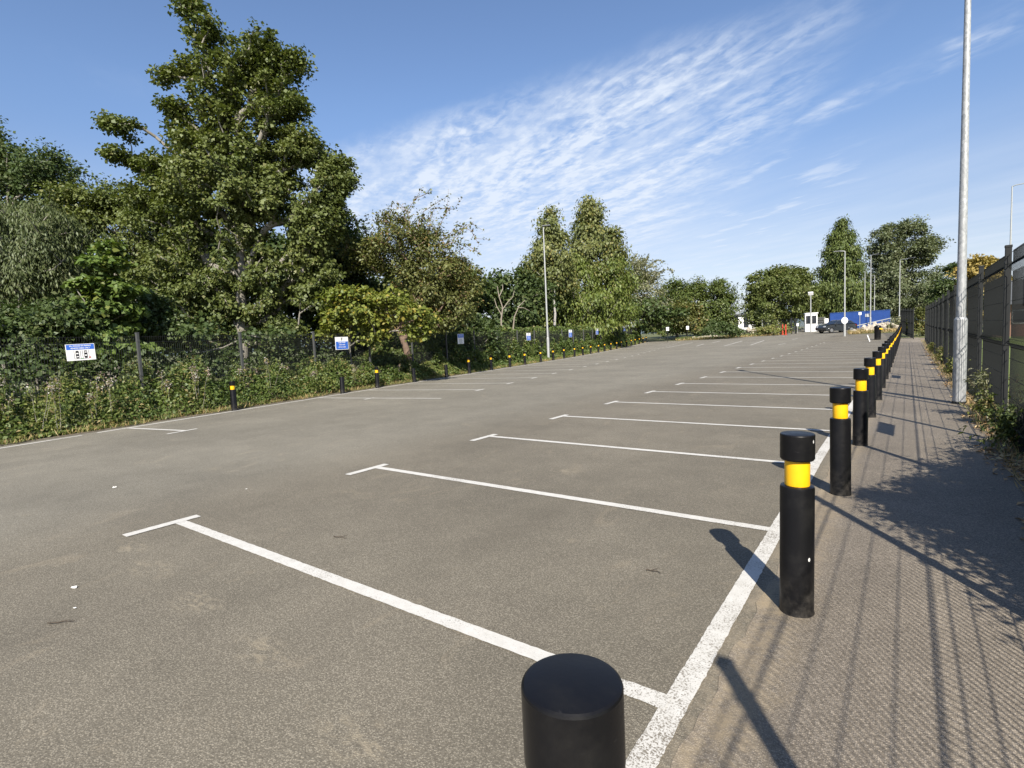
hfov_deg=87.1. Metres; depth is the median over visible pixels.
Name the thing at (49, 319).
understorey bush
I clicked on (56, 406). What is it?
flowering weed
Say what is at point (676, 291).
evergreen tree
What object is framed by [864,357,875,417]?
bollard
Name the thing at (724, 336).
edge grass
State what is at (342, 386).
bollard
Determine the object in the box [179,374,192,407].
flowering weed
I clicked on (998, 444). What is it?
weeds
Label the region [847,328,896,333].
bank grass
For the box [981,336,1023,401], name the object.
lawn
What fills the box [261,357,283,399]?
flowering weed
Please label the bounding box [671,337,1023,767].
path
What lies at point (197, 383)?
flowering weed
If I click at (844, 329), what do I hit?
lamp post
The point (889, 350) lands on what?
bollard
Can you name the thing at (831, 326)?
parked car
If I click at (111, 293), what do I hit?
sycamore sapling
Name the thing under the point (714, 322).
bush
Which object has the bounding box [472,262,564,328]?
woodland tree
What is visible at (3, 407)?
flowering weed
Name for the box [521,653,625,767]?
bollard
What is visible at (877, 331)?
litter bin
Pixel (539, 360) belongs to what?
weeds
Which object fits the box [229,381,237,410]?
bollard
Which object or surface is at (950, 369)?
fence weed
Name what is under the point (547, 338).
lamp post
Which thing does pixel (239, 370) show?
flowering weed
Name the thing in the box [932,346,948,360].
fence weed
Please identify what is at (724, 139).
sky
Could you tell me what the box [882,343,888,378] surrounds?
bollard
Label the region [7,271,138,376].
woodland tree
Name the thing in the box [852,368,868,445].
bollard
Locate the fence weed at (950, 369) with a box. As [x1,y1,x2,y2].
[941,358,952,375]
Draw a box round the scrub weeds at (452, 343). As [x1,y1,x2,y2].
[269,325,639,374]
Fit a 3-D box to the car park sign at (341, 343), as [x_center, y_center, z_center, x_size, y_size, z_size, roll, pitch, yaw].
[-6.384,-1.516,20.095,0.139,0.470,0.600,0,6,32]
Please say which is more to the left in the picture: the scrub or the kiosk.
the scrub
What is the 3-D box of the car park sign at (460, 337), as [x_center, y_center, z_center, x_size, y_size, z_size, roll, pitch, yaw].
[-2.729,-2.356,28.168,0.139,0.520,0.520,0,6,32]
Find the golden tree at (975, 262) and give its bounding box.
[945,252,1011,304]
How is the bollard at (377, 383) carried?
on the car park
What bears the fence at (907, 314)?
on the path
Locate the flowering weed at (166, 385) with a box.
[155,370,172,410]
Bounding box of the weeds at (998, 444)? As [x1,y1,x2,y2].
[921,340,1023,490]
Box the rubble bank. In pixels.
[849,322,898,331]
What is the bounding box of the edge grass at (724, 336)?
[675,333,779,340]
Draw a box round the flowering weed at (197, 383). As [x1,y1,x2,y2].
[186,365,210,408]
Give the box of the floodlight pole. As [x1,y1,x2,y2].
[808,292,812,331]
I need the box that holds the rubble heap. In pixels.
[741,327,756,333]
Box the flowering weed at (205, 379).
[190,365,211,407]
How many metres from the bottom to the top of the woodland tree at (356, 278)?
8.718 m
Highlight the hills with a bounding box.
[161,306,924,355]
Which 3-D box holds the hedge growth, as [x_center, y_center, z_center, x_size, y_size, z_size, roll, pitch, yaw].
[6.440,-3.862,48.740,0.920,2.246,51.120,0,5,24]
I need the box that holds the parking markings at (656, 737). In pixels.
[122,341,877,767]
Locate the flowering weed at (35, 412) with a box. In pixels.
[24,376,63,431]
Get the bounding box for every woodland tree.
[0,115,104,385]
[3,174,200,381]
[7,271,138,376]
[128,226,294,364]
[282,208,396,357]
[357,264,497,328]
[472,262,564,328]
[514,294,689,332]
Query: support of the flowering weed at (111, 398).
on the dirt strip
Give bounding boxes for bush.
[0,289,112,411]
[122,285,300,386]
[348,309,509,358]
[640,325,691,337]
[668,299,708,336]
[688,317,728,335]
[698,321,746,337]
[748,323,792,335]
[880,315,900,328]
[905,307,924,335]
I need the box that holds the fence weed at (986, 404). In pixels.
[963,390,1008,419]
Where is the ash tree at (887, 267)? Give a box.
[861,214,955,318]
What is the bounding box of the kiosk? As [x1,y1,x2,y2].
[803,312,817,331]
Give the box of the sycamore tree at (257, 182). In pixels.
[90,0,364,381]
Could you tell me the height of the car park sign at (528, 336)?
0.500 m
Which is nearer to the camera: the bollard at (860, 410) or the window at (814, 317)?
the bollard at (860, 410)
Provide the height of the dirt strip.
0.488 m
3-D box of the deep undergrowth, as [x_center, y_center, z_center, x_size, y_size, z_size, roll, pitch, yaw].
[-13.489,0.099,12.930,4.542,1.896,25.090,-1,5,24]
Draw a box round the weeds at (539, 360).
[455,341,644,373]
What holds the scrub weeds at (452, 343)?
on the ground at (653, 338)
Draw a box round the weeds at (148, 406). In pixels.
[0,355,467,438]
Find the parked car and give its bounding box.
[815,320,856,332]
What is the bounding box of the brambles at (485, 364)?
[447,340,645,373]
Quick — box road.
[730,328,860,338]
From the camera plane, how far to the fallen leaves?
6.21 m
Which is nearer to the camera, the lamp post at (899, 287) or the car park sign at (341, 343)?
the car park sign at (341, 343)
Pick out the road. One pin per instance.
(803, 333)
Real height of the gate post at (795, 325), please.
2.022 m
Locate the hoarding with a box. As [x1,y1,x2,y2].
[829,310,889,327]
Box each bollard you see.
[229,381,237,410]
[339,377,344,393]
[374,367,379,387]
[411,368,415,381]
[444,365,447,376]
[467,357,470,373]
[489,355,492,369]
[508,353,510,366]
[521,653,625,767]
[523,352,525,364]
[779,431,814,617]
[829,386,851,495]
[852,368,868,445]
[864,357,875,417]
[872,351,881,399]
[878,346,885,387]
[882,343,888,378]
[884,341,890,372]
[887,339,892,366]
[889,337,893,362]
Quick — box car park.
[0,333,893,767]
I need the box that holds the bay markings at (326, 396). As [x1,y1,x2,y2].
[3,343,661,447]
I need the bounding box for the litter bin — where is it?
[874,325,882,339]
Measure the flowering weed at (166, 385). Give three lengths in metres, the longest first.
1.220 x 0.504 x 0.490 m
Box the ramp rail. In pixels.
[857,318,890,325]
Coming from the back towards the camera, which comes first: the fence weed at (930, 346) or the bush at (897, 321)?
the bush at (897, 321)
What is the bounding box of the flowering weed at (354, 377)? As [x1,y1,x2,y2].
[351,367,357,387]
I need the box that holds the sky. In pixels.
[0,0,1023,340]
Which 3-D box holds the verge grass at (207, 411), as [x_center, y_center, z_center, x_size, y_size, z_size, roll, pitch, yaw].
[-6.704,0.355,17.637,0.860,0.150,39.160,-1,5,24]
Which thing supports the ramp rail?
on the ground at (653, 338)
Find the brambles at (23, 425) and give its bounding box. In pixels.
[0,358,464,440]
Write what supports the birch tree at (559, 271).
on the ground at (653, 338)
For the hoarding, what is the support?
on the ground at (653, 338)
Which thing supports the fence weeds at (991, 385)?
on the fence verge
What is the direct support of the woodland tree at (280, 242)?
on the ground at (653, 338)
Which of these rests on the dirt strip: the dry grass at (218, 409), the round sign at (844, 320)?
the dry grass at (218, 409)
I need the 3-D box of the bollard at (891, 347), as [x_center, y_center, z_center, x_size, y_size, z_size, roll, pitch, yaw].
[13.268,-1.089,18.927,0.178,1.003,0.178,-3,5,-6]
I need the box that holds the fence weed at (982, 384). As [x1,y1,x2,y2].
[964,368,988,417]
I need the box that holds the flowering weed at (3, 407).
[0,393,16,435]
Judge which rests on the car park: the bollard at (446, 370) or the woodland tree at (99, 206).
the bollard at (446, 370)
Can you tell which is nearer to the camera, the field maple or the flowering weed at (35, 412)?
the flowering weed at (35, 412)
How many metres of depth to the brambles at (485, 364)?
34.38 m
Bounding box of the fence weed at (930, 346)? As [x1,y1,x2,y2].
[925,342,935,355]
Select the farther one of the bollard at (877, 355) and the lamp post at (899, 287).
the lamp post at (899, 287)
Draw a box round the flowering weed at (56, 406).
[47,381,65,434]
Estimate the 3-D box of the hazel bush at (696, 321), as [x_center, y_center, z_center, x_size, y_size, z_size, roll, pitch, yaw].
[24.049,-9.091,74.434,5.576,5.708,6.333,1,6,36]
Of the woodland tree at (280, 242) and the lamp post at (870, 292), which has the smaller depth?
the woodland tree at (280, 242)
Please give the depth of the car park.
4.06 m
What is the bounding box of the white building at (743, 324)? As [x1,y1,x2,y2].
[731,313,752,329]
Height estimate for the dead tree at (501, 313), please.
5.431 m
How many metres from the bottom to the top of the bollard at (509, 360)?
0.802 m
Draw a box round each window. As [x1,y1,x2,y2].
[806,315,809,323]
[812,315,816,323]
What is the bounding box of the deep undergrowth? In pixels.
[0,342,361,415]
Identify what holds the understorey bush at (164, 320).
on the ground at (653, 338)
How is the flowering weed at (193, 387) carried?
on the dirt strip
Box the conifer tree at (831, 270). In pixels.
[801,213,875,324]
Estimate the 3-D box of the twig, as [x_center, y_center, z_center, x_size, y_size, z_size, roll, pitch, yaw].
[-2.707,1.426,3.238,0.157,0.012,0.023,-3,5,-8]
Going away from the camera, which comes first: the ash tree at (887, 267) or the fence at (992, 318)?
the fence at (992, 318)
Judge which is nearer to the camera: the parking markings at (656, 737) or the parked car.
the parking markings at (656, 737)
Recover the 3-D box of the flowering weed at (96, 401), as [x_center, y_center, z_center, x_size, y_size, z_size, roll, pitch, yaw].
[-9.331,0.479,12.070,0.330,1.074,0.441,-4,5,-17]
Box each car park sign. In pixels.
[65,343,95,360]
[335,337,348,349]
[457,334,463,343]
[526,333,530,339]
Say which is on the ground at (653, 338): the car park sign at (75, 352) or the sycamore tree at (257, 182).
the sycamore tree at (257, 182)
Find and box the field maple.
[305,283,446,383]
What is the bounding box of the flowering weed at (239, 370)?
[237,366,248,402]
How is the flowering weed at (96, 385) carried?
on the dirt strip
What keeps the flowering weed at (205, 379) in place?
on the dirt strip
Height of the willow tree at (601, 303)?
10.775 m
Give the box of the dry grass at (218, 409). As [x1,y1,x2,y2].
[2,342,641,443]
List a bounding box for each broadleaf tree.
[736,263,828,330]
[922,262,956,319]
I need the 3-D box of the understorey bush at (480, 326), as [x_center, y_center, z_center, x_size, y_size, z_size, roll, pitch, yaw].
[-5.027,-2.664,31.525,9.898,3.759,4.862,-3,5,-4]
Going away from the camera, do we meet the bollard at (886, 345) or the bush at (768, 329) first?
the bollard at (886, 345)
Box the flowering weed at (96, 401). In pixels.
[82,381,103,425]
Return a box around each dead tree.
[494,285,513,332]
[512,300,528,329]
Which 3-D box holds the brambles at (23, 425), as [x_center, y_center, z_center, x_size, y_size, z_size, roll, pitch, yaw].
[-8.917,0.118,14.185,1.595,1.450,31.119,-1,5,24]
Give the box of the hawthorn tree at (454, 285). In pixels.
[330,187,489,362]
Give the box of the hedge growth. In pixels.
[430,329,641,367]
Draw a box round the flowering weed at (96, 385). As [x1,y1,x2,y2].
[89,371,107,423]
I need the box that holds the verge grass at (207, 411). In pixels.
[0,361,532,445]
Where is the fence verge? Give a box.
[919,338,1023,495]
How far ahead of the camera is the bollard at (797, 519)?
2.89 m
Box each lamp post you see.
[542,224,549,357]
[833,251,845,335]
[864,269,873,310]
[869,254,877,324]
[869,275,874,309]
[899,257,914,315]
[951,0,970,404]
[1010,183,1023,244]
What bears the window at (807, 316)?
in the kiosk
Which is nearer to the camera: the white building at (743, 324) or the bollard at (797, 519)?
the bollard at (797, 519)
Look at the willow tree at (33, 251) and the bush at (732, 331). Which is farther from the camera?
the bush at (732, 331)
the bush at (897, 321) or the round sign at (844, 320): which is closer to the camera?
the round sign at (844, 320)
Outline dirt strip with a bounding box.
[0,354,585,445]
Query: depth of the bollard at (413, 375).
22.29 m
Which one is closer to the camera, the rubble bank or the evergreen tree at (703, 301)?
the rubble bank
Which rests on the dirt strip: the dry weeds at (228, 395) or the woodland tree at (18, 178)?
the dry weeds at (228, 395)
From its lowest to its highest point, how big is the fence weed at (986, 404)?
0.546 m
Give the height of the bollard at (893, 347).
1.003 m
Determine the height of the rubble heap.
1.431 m
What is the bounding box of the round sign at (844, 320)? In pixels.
[841,317,847,323]
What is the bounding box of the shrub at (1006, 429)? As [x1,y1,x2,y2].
[957,393,1023,454]
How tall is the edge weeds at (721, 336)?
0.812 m
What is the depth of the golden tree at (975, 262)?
60.48 m
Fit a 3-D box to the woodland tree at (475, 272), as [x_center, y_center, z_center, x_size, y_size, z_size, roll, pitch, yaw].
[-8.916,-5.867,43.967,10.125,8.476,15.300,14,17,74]
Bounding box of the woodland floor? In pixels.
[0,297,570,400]
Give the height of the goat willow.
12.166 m
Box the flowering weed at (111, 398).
[102,377,118,423]
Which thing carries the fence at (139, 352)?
on the dirt strip
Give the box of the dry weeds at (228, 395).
[0,359,488,443]
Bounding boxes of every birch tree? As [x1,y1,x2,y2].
[519,202,585,326]
[567,192,633,313]
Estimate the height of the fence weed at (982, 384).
0.796 m
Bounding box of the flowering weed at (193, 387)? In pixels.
[189,371,200,413]
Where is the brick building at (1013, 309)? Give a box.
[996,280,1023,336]
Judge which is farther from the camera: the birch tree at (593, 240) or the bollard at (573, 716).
the birch tree at (593, 240)
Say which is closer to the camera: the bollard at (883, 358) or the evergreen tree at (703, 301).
the bollard at (883, 358)
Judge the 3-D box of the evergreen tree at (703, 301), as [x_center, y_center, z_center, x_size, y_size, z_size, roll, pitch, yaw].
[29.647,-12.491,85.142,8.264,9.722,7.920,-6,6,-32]
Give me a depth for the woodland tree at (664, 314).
68.50 m
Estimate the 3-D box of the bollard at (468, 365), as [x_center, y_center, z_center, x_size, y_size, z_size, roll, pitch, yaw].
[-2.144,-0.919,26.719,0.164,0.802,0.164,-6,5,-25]
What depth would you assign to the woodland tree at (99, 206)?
29.27 m
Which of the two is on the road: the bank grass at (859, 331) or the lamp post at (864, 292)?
the lamp post at (864, 292)
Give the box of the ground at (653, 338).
[0,321,982,445]
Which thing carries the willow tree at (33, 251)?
on the ground at (653, 338)
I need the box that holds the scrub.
[253,325,640,385]
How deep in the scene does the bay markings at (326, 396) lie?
16.73 m
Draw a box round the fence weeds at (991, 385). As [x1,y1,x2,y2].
[935,350,1022,428]
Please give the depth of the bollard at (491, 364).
28.77 m
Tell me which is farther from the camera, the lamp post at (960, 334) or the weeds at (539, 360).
the weeds at (539, 360)
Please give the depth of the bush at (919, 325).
46.57 m
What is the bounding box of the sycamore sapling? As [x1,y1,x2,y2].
[60,238,165,384]
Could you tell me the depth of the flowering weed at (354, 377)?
19.52 m
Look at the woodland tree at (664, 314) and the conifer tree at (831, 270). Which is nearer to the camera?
the woodland tree at (664, 314)
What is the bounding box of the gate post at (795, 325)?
[795,318,796,333]
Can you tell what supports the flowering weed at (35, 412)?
on the dirt strip
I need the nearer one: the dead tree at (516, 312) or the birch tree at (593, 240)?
the dead tree at (516, 312)
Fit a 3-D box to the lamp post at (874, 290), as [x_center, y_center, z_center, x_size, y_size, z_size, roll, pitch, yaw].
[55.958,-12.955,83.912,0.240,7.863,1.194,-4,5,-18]
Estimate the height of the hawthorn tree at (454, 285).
8.756 m
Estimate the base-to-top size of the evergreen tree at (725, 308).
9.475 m
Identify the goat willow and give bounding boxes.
[614,253,674,327]
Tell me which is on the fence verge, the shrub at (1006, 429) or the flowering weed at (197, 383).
the shrub at (1006, 429)
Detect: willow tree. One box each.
[0,195,114,392]
[510,249,650,343]
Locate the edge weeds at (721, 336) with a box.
[675,332,773,339]
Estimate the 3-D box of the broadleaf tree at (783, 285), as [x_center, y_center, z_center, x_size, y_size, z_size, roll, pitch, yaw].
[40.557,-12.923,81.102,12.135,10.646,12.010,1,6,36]
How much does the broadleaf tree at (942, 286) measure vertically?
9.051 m
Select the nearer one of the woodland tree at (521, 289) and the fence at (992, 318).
the fence at (992, 318)
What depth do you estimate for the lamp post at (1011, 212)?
29.42 m
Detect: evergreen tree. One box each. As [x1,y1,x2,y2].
[655,276,703,336]
[682,275,727,335]
[698,277,745,334]
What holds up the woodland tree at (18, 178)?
on the ground at (653, 338)
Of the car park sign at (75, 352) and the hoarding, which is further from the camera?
the hoarding
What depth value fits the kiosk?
74.06 m
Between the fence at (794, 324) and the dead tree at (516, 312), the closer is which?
the dead tree at (516, 312)
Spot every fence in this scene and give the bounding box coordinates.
[0,327,640,433]
[762,317,824,330]
[901,308,913,338]
[925,243,1023,454]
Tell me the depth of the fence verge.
6.50 m
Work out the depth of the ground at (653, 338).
58.53 m
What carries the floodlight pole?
on the road
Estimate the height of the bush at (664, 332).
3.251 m
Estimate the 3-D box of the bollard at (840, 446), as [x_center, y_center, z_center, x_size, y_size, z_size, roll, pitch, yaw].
[3.033,0.525,4.979,0.178,1.003,0.178,-3,5,-3]
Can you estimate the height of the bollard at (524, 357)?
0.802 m
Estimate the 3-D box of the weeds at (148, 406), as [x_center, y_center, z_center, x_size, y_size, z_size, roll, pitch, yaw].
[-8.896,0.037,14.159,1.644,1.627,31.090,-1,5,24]
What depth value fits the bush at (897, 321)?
61.66 m
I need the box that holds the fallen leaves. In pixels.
[924,349,1023,539]

